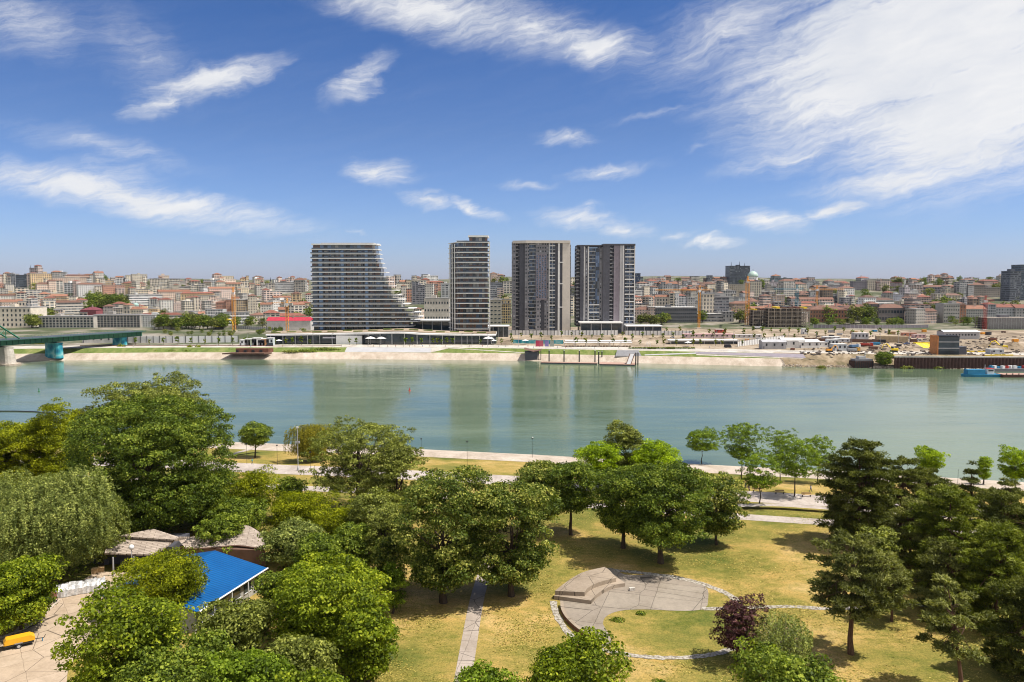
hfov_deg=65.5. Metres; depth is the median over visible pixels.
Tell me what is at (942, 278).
apartment building
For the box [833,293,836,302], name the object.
apartment building
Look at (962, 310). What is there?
apartment building
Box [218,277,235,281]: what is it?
apartment building
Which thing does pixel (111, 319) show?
apartment building
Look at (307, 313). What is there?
city tree
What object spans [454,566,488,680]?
slab path
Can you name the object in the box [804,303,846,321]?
apartment building
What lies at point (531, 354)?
river hut
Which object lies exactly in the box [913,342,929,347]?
yellow formwork
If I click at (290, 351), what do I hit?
bush
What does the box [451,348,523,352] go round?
white ramp
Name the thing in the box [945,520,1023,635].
pine tree
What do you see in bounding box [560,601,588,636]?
curved wall
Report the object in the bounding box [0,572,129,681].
concrete yard
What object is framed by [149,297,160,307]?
apartment building
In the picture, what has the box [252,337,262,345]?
kiosk
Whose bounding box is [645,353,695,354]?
white ramp
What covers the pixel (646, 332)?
hoarding
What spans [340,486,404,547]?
broadleaf tree
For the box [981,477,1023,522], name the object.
pine tree
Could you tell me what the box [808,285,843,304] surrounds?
tower crane
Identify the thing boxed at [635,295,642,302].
apartment building
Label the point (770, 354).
brown bank
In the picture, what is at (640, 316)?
city tree
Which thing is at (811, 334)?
construction ground
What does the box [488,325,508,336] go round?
pavilion
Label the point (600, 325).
pavilion
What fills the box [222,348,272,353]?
wooden terrace
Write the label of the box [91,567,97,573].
wooden crate
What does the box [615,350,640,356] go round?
quay stair
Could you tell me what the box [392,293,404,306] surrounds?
apartment building
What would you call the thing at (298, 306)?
apartment building
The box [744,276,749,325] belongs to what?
tower crane
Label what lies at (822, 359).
earth bank
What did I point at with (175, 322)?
city tree
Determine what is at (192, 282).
apartment building
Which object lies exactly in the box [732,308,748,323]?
city tree
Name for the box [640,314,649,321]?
city tree
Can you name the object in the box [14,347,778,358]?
bank slope
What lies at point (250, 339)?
kiosk
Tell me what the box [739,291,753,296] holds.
apartment building
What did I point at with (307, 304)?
apartment building
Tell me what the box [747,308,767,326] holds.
concrete frame
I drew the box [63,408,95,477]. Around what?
broadleaf tree
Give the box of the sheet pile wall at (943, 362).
[893,356,1023,368]
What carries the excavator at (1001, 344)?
on the construction ground at (811, 334)
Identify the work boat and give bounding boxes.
[961,368,1000,376]
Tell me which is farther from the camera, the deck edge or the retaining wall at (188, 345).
the retaining wall at (188, 345)
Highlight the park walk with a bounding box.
[738,503,951,518]
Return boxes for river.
[0,359,1023,481]
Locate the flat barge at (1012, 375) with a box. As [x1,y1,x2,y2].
[996,373,1023,377]
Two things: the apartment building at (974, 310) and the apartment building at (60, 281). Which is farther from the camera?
the apartment building at (60, 281)
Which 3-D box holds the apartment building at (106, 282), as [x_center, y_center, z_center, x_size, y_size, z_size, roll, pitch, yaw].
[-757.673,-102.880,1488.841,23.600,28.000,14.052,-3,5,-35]
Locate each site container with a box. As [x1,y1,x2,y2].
[715,329,725,332]
[801,328,807,333]
[820,341,828,346]
[821,336,840,337]
[825,339,838,346]
[829,343,846,350]
[833,338,849,341]
[851,333,868,338]
[900,333,916,335]
[911,334,925,337]
[985,349,1003,353]
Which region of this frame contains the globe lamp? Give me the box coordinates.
[128,544,133,557]
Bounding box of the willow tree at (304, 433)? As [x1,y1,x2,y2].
[282,423,337,461]
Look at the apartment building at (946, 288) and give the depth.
1304.52 m
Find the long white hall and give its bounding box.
[937,330,979,338]
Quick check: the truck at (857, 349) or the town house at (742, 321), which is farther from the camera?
the town house at (742, 321)
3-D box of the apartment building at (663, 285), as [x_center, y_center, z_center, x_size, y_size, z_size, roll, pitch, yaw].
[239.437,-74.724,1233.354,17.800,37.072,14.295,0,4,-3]
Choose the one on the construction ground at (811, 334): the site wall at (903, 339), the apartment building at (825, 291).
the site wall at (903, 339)
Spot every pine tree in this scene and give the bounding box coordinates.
[804,526,911,655]
[813,436,904,546]
[870,455,941,537]
[876,496,937,566]
[881,558,921,621]
[895,466,960,506]
[896,482,988,587]
[908,537,978,613]
[914,573,998,681]
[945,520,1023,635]
[968,488,1023,558]
[974,574,1023,679]
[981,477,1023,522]
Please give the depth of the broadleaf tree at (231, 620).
96.91 m
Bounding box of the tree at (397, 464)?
[369,434,429,509]
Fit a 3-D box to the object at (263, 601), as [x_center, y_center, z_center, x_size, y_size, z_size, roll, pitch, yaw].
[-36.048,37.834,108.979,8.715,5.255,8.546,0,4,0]
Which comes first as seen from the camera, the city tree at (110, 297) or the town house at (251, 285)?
the city tree at (110, 297)
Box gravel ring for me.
[550,601,740,659]
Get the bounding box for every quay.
[15,352,786,366]
[210,442,1023,490]
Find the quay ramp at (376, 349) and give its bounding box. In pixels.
[345,347,430,351]
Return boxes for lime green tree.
[573,440,622,485]
[627,438,682,477]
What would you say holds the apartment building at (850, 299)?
on the city terrain at (150, 331)
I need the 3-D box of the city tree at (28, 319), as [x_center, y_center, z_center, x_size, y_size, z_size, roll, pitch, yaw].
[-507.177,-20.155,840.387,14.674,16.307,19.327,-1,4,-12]
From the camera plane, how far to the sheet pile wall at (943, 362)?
507.41 m
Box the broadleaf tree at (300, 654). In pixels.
[263,632,340,681]
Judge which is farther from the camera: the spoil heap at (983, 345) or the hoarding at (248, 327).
the hoarding at (248, 327)
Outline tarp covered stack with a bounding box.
[46,576,105,598]
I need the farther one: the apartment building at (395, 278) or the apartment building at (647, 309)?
the apartment building at (395, 278)
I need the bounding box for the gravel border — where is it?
[614,569,738,600]
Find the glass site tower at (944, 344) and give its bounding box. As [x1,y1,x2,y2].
[929,335,966,354]
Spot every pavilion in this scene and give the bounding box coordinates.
[413,319,449,329]
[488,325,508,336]
[564,340,597,341]
[578,321,622,333]
[597,340,631,342]
[624,325,662,330]
[667,339,738,343]
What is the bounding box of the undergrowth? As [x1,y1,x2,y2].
[8,477,405,681]
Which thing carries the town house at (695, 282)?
on the city terrain at (150, 331)
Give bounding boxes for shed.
[266,315,313,329]
[682,334,734,337]
[732,334,761,337]
[759,339,785,348]
[778,338,804,347]
[798,339,819,347]
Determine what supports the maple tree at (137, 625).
on the ground at (666, 633)
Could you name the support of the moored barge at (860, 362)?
in the river
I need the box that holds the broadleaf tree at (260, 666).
[192,647,298,681]
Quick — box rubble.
[799,335,1023,355]
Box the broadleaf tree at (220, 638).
[182,627,234,681]
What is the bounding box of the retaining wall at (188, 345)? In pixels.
[80,345,340,345]
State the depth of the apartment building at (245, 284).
1509.06 m
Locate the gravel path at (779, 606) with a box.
[702,604,928,609]
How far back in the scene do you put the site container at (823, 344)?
591.16 m
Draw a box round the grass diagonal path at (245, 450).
[227,446,260,455]
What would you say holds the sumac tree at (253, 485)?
on the ground at (666, 633)
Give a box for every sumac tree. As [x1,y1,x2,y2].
[163,463,242,525]
[230,464,280,521]
[263,489,340,530]
[306,498,370,546]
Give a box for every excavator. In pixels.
[214,319,234,328]
[825,345,838,351]
[881,343,897,351]
[988,340,1007,347]
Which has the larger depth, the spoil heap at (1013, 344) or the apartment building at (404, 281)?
the apartment building at (404, 281)
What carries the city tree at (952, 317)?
on the city terrain at (150, 331)
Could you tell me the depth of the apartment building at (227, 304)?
1003.87 m
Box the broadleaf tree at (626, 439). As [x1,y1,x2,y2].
[603,419,644,466]
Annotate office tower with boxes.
[635,273,640,282]
[706,275,712,281]
[725,261,749,283]
[1000,269,1020,301]
[1011,265,1023,299]
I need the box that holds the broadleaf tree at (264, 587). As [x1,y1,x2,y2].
[250,570,284,612]
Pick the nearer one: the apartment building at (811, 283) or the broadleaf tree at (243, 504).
the broadleaf tree at (243, 504)
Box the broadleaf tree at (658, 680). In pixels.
[651,678,665,681]
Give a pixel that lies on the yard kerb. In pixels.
(58, 600)
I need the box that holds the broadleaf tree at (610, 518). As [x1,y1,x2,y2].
[590,465,642,548]
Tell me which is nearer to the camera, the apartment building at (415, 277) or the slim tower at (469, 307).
the slim tower at (469, 307)
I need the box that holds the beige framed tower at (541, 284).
[512,240,570,330]
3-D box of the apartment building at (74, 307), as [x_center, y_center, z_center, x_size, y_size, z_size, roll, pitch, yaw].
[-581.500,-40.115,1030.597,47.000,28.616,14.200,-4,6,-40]
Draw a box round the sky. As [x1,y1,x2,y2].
[0,0,1023,279]
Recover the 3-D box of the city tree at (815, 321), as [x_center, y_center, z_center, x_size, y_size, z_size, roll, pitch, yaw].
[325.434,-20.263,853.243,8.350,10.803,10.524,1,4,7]
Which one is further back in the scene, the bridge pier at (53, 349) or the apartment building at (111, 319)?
the apartment building at (111, 319)
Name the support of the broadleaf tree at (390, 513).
on the ground at (666, 633)
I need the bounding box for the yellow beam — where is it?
[982,354,1012,355]
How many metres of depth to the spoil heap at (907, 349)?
561.74 m
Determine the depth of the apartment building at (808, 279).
1578.28 m
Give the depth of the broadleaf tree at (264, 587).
114.18 m
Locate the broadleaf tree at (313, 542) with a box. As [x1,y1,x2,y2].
[288,531,347,572]
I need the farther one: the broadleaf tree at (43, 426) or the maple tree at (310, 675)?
the broadleaf tree at (43, 426)
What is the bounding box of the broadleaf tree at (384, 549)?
[370,536,410,591]
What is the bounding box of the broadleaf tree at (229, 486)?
[216,474,238,498]
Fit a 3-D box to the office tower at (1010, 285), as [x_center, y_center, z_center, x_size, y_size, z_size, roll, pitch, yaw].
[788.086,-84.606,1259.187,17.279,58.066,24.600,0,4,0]
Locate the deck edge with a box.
[552,348,815,351]
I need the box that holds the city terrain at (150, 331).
[0,276,1023,351]
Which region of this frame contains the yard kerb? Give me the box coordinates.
[0,599,60,637]
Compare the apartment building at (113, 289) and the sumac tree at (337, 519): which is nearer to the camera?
the sumac tree at (337, 519)
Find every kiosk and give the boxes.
[239,339,249,344]
[245,338,256,344]
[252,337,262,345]
[261,338,268,345]
[266,337,274,344]
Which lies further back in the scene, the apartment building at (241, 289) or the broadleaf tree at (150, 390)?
the apartment building at (241, 289)
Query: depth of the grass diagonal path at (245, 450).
237.50 m
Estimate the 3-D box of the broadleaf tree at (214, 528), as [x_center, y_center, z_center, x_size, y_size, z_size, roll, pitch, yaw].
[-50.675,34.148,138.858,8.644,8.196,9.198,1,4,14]
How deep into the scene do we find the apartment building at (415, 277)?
1600.65 m
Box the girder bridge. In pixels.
[0,325,145,345]
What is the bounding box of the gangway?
[626,354,634,363]
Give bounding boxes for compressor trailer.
[3,632,45,648]
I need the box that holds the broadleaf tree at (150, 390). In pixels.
[78,370,217,467]
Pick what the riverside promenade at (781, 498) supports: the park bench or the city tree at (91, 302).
the park bench
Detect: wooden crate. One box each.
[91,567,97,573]
[98,566,104,572]
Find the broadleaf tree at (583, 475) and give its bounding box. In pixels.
[541,460,607,534]
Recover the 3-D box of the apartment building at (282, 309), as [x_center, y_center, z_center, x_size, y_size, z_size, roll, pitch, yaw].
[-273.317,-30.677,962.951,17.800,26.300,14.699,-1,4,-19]
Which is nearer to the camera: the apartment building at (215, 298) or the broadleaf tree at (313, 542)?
the broadleaf tree at (313, 542)
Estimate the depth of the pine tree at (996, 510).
130.38 m
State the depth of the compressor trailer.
104.77 m
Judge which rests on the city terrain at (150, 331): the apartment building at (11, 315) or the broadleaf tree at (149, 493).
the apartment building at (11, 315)
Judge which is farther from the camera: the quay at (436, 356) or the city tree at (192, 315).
the city tree at (192, 315)
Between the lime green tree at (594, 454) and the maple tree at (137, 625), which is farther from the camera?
the lime green tree at (594, 454)
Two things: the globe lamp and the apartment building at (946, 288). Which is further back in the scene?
the apartment building at (946, 288)
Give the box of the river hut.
[524,348,541,360]
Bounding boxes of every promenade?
[10,344,1023,354]
[20,458,978,511]
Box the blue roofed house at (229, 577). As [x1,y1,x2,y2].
[100,551,267,633]
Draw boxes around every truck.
[846,347,859,351]
[849,344,860,347]
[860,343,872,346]
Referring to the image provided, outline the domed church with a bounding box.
[743,271,757,283]
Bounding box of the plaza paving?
[560,568,707,646]
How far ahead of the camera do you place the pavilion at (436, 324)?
690.81 m
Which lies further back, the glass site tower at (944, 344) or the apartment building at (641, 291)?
the apartment building at (641, 291)
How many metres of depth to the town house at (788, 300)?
1212.42 m
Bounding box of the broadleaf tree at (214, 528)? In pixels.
[192,512,247,553]
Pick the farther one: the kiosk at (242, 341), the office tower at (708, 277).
the office tower at (708, 277)
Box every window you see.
[233,588,240,599]
[244,581,251,594]
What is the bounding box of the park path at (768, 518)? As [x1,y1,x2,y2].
[135,478,972,533]
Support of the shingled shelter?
on the ground at (666, 633)
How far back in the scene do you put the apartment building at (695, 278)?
1675.49 m
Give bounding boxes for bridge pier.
[0,346,21,365]
[45,342,63,358]
[112,337,126,344]
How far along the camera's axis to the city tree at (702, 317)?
905.28 m
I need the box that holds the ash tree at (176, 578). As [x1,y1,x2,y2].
[108,546,209,604]
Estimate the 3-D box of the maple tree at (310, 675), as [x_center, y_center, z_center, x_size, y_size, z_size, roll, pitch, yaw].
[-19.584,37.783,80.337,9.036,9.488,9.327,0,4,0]
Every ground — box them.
[0,444,1023,681]
[496,326,1023,351]
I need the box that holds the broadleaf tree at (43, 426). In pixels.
[9,397,77,481]
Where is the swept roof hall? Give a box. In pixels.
[180,525,266,566]
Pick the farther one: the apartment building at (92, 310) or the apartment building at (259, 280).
the apartment building at (259, 280)
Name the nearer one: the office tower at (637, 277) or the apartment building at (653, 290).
the apartment building at (653, 290)
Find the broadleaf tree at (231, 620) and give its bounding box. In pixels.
[191,598,272,672]
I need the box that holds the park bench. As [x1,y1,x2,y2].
[801,492,810,496]
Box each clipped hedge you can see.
[628,347,656,348]
[647,347,674,348]
[665,347,694,348]
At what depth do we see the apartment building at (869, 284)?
1495.97 m
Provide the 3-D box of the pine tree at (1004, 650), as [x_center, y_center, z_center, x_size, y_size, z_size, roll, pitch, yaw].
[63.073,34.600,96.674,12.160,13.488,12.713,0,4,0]
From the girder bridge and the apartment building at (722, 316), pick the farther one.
the apartment building at (722, 316)
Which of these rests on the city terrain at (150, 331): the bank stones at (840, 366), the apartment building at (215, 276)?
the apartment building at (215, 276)
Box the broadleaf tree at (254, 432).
[237,421,275,457]
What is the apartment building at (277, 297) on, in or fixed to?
on the city terrain at (150, 331)
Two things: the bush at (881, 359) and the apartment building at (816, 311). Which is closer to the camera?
the bush at (881, 359)
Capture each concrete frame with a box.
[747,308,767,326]
[761,306,809,326]
[975,315,1023,328]
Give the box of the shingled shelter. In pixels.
[94,529,189,575]
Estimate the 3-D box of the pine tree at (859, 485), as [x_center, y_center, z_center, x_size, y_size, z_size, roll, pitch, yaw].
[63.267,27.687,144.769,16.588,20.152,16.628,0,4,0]
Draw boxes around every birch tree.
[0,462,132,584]
[0,463,38,556]
[74,497,132,565]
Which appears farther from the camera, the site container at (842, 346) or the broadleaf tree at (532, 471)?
the site container at (842, 346)
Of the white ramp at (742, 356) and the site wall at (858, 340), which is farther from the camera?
the site wall at (858, 340)
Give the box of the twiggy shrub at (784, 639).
[740,603,813,665]
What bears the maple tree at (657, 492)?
on the ground at (666, 633)
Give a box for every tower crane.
[231,287,237,330]
[276,298,292,330]
[655,285,712,328]
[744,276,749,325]
[774,285,804,305]
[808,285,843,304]
[980,295,991,329]
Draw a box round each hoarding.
[82,338,112,342]
[127,335,238,342]
[234,325,282,330]
[509,330,617,334]
[625,330,691,334]
[737,335,784,346]
[813,324,927,328]
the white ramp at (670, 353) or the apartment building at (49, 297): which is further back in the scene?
the apartment building at (49, 297)
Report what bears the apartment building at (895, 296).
on the city terrain at (150, 331)
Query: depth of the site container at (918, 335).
687.40 m
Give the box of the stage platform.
[554,567,624,603]
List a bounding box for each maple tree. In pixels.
[0,552,69,629]
[0,574,24,634]
[50,577,195,681]
[267,550,393,652]
[275,667,349,681]
[334,595,398,681]
[524,626,635,681]
[613,460,716,564]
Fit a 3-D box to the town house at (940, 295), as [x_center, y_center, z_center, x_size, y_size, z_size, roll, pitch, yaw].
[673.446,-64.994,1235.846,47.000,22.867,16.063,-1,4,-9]
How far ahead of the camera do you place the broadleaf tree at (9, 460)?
172.83 m
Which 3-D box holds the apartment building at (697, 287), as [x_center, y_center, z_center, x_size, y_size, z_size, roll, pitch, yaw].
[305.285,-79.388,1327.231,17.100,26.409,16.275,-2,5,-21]
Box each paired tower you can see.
[574,245,602,329]
[601,244,635,331]
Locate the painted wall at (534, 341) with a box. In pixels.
[513,340,562,343]
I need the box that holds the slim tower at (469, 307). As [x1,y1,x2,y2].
[448,235,489,330]
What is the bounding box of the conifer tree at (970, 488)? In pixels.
[957,460,987,516]
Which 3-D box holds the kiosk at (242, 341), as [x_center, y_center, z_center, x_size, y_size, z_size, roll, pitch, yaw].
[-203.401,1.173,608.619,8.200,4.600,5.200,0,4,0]
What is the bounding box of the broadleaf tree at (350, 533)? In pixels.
[332,521,377,573]
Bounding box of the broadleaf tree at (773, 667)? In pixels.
[727,635,846,681]
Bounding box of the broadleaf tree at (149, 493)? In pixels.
[60,392,239,532]
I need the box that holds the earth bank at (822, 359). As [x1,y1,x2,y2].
[773,352,1023,367]
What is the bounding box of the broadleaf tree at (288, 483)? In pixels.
[272,476,310,506]
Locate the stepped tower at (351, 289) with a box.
[310,243,423,329]
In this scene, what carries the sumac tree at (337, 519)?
on the ground at (666, 633)
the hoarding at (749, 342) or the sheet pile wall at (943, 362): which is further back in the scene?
the hoarding at (749, 342)
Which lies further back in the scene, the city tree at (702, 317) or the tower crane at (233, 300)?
the city tree at (702, 317)
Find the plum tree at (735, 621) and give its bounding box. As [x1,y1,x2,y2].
[709,593,769,661]
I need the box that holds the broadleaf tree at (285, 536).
[254,516,326,566]
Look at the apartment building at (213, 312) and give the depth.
893.74 m
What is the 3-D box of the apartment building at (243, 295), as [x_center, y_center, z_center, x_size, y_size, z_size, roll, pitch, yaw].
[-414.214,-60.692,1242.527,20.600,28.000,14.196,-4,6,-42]
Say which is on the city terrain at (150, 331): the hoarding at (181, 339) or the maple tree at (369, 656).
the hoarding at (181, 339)
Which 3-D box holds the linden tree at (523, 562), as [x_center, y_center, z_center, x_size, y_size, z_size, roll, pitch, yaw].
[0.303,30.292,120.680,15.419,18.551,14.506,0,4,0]
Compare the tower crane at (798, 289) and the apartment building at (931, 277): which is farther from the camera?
the apartment building at (931, 277)
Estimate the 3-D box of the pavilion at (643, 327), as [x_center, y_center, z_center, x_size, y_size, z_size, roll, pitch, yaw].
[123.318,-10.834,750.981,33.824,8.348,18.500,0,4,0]
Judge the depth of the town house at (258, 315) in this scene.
903.19 m
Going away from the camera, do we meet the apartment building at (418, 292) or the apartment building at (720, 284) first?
the apartment building at (418, 292)
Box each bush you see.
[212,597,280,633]
[282,350,299,352]
[297,349,317,351]
[314,347,339,350]
[381,561,411,613]
[381,615,400,653]
[609,617,624,622]
[635,611,646,615]
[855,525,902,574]
[874,351,893,365]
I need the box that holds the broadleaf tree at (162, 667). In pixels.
[101,628,230,681]
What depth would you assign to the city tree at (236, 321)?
854.60 m
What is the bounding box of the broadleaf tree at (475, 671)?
[449,658,523,681]
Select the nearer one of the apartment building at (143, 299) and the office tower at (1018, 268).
the apartment building at (143, 299)
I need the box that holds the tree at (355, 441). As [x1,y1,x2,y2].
[298,415,416,498]
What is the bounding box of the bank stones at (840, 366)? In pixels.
[782,364,983,368]
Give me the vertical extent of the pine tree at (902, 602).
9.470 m
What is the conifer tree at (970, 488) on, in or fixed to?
on the riverside promenade at (781, 498)
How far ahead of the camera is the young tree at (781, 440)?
201.99 m
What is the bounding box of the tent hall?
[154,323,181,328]
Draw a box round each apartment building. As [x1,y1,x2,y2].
[0,272,10,283]
[0,284,13,293]
[0,291,26,298]
[0,298,22,305]
[0,304,46,326]
[3,289,14,293]
[6,273,18,286]
[15,272,35,287]
[15,288,49,298]
[18,298,39,306]
[29,265,42,272]
[29,271,61,288]
[35,279,55,291]
[38,292,68,300]
[38,313,97,327]
[41,299,82,314]
[42,291,58,293]
[43,294,55,299]
[52,276,86,293]
[63,280,79,295]
[64,273,89,277]
[68,296,87,307]
[76,281,105,297]
[79,304,102,314]
[93,270,103,282]
[93,311,146,327]
[99,278,113,284]
[102,283,124,296]
[103,304,122,313]
[110,275,130,280]
[113,302,143,306]
[115,276,123,284]
[122,280,140,293]
[123,303,147,313]
[126,292,162,307]
[127,287,149,293]
[131,273,147,285]
[141,312,160,326]
[142,306,159,312]
[149,277,179,290]
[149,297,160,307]
[152,286,171,293]
[156,288,190,302]
[158,274,168,277]
[159,296,172,312]
[172,299,180,310]
[173,284,189,289]
[180,291,214,300]
[181,296,199,310]
[185,296,210,310]
[189,279,200,290]
[191,283,204,291]
[200,286,209,291]
[201,301,217,310]
[203,278,217,287]
[205,309,248,324]
[207,285,235,298]
[209,296,227,300]
[212,273,233,279]
[215,280,240,289]
[216,298,232,311]
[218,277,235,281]
[233,294,256,316]
[236,286,248,296]
[238,293,251,298]
[239,280,248,287]
[240,276,248,280]
[254,283,267,287]
[254,284,268,295]
[255,277,263,283]
[260,301,272,312]
[261,288,281,301]
[269,298,283,311]
[272,276,281,282]
[272,294,290,299]
[274,278,307,292]
[278,306,293,312]
[280,300,304,313]
[285,276,294,281]
[291,290,301,301]
[300,299,310,311]
[305,293,312,304]
[386,275,400,287]
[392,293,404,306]
[396,280,425,293]
[399,279,409,282]
[401,284,411,301]
[411,275,420,279]
[412,282,424,304]
[421,274,437,280]
[421,278,443,290]
[424,295,449,318]
[425,284,433,297]
[432,282,437,297]
[440,282,450,297]
[490,272,504,281]
[490,281,511,292]
[490,287,503,298]
[490,298,501,324]
[501,297,510,323]
[571,285,574,295]
[571,296,573,315]
[635,282,648,287]
[635,286,649,296]
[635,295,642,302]
[635,303,646,307]
[635,304,654,322]
[642,294,654,305]
[644,277,659,281]
[646,278,657,285]
[650,284,658,295]
[652,291,678,295]
[653,305,696,322]
[654,291,674,305]
[657,282,677,293]
[660,281,672,293]
[664,275,670,281]
[675,292,685,305]
[678,284,694,292]
[680,276,699,284]
[680,285,692,294]
[682,280,691,284]
[685,288,704,300]
[686,298,697,311]
[693,285,701,292]
[696,283,712,292]
[697,311,733,321]
[698,293,728,312]
[713,276,726,280]
[713,293,724,295]
[715,279,727,292]
[717,292,733,302]
[721,289,736,296]
[728,281,761,296]
[729,299,758,310]
[734,294,747,300]
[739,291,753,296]
[747,304,779,311]
[759,292,770,305]
[760,292,784,305]
[762,280,777,289]
[765,284,775,291]
[765,301,780,305]
[770,274,792,281]
[777,279,806,296]
[789,301,811,310]
[791,278,802,282]
[794,289,818,296]
[796,291,808,300]
[798,296,833,301]
[800,277,814,280]
[801,299,817,305]
[803,280,819,288]
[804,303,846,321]
[809,284,827,290]
[819,286,832,296]
[822,279,845,284]
[828,282,849,291]
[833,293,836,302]
[836,285,854,302]
[839,295,854,304]
[840,301,879,321]
[850,279,880,289]
[856,276,868,280]
[856,295,893,304]
[876,280,902,290]
[878,301,904,321]
[881,291,901,300]
[890,276,905,284]
[894,296,908,304]
[899,285,910,296]
[901,302,931,309]
[904,293,931,302]
[904,297,920,303]
[904,307,936,323]
[908,278,916,282]
[908,284,941,294]
[927,274,937,283]
[935,276,945,283]
[935,301,959,322]
[940,285,953,292]
[945,276,954,284]
[953,280,973,296]
[959,277,974,281]
[959,304,966,321]
[966,303,986,322]
[967,295,984,304]
[973,282,1000,296]
[980,302,1013,316]
[1011,304,1023,316]
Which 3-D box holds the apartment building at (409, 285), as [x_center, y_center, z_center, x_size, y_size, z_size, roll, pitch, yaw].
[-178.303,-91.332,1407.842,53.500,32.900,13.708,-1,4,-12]
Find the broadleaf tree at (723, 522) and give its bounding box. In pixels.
[689,471,750,544]
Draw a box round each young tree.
[685,426,726,463]
[720,422,769,478]
[735,452,784,506]
[761,426,800,480]
[767,435,823,496]
[801,434,836,479]
[913,445,950,468]
[976,456,993,483]
[997,444,1023,487]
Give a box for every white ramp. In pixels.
[431,348,447,351]
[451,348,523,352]
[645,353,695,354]
[696,354,802,358]
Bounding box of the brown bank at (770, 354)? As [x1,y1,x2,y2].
[695,352,805,357]
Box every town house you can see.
[53,309,73,314]
[142,311,182,318]
[173,309,199,316]
[189,309,204,315]
[249,281,254,288]
[250,310,262,323]
[263,310,306,325]
[266,279,284,288]
[412,307,423,318]
[691,280,701,284]
[740,309,748,322]
[761,289,774,293]
[785,295,796,304]
[802,312,808,322]
[818,302,841,306]
[909,282,932,284]
[910,289,918,292]
[929,292,961,301]
[929,300,964,304]
[957,295,975,303]
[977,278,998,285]
[995,275,1000,283]
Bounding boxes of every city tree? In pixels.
[22,315,37,327]
[24,314,38,323]
[30,317,42,326]
[47,310,58,314]
[83,299,96,308]
[86,298,103,307]
[89,294,104,306]
[101,294,120,305]
[153,319,166,329]
[154,314,171,329]
[171,316,185,329]
[182,315,194,328]
[183,314,196,328]
[191,313,208,328]
[192,316,200,328]
[208,319,219,329]
[213,316,227,329]
[215,312,229,318]
[230,318,240,325]
[243,320,252,325]
[246,316,256,323]
[256,318,266,326]
[303,307,312,316]
[636,313,644,323]
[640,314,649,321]
[644,313,656,324]
[647,315,659,324]
[656,313,666,322]
[698,310,707,321]
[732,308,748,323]
[812,317,819,324]
[822,305,837,317]
[824,318,832,324]
[843,303,865,323]
[857,303,877,317]
[860,289,869,294]
[860,305,875,319]
[863,318,871,323]
[879,284,893,291]
[890,277,904,283]
[921,288,934,295]
[947,316,955,321]
[959,316,969,324]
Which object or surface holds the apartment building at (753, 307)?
on the city terrain at (150, 331)
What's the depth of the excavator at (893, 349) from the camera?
549.43 m
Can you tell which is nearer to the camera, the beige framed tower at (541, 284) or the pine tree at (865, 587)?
the pine tree at (865, 587)
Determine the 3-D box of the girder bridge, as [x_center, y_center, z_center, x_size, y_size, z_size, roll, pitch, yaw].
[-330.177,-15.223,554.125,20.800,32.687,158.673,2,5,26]
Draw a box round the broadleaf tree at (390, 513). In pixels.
[362,502,416,552]
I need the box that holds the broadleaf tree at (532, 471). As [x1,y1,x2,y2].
[513,459,570,533]
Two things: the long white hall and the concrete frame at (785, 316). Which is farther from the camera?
the concrete frame at (785, 316)
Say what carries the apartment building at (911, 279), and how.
on the city terrain at (150, 331)
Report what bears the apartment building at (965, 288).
on the city terrain at (150, 331)
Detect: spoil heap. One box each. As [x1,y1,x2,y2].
[649,336,672,339]
[745,330,760,332]
[898,347,915,350]
[973,343,991,346]
[982,344,1011,349]
[1003,341,1023,347]
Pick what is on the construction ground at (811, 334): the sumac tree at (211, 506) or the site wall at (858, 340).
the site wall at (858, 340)
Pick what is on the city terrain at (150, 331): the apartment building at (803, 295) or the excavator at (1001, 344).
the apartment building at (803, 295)
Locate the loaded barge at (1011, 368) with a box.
[989,365,1023,371]
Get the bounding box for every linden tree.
[391,465,493,603]
[465,479,564,597]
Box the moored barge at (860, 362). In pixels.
[849,356,873,367]
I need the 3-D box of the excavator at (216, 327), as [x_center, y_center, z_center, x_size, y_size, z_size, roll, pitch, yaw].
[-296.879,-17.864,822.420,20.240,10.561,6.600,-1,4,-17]
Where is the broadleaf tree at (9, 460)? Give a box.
[0,419,55,487]
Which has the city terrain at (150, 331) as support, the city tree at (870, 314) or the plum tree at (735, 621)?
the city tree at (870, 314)
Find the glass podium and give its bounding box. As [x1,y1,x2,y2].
[266,328,496,344]
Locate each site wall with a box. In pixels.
[804,338,878,342]
[875,335,907,342]
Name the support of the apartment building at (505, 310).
on the city terrain at (150, 331)
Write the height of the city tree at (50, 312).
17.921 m
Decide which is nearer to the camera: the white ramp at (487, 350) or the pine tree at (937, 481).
the pine tree at (937, 481)
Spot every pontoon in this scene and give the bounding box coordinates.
[541,361,597,364]
[599,362,634,365]
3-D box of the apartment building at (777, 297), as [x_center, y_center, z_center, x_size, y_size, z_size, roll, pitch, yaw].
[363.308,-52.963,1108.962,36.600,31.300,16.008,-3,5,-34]
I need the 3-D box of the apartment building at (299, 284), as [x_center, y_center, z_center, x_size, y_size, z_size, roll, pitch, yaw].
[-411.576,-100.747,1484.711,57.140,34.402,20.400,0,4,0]
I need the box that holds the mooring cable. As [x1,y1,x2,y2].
[0,411,46,412]
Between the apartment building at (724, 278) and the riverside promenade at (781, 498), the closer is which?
the riverside promenade at (781, 498)
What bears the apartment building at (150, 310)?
on the city terrain at (150, 331)
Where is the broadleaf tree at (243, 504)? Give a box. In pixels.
[202,495,270,529]
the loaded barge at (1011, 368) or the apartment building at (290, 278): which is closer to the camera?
the loaded barge at (1011, 368)
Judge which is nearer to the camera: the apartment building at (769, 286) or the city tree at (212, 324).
the city tree at (212, 324)

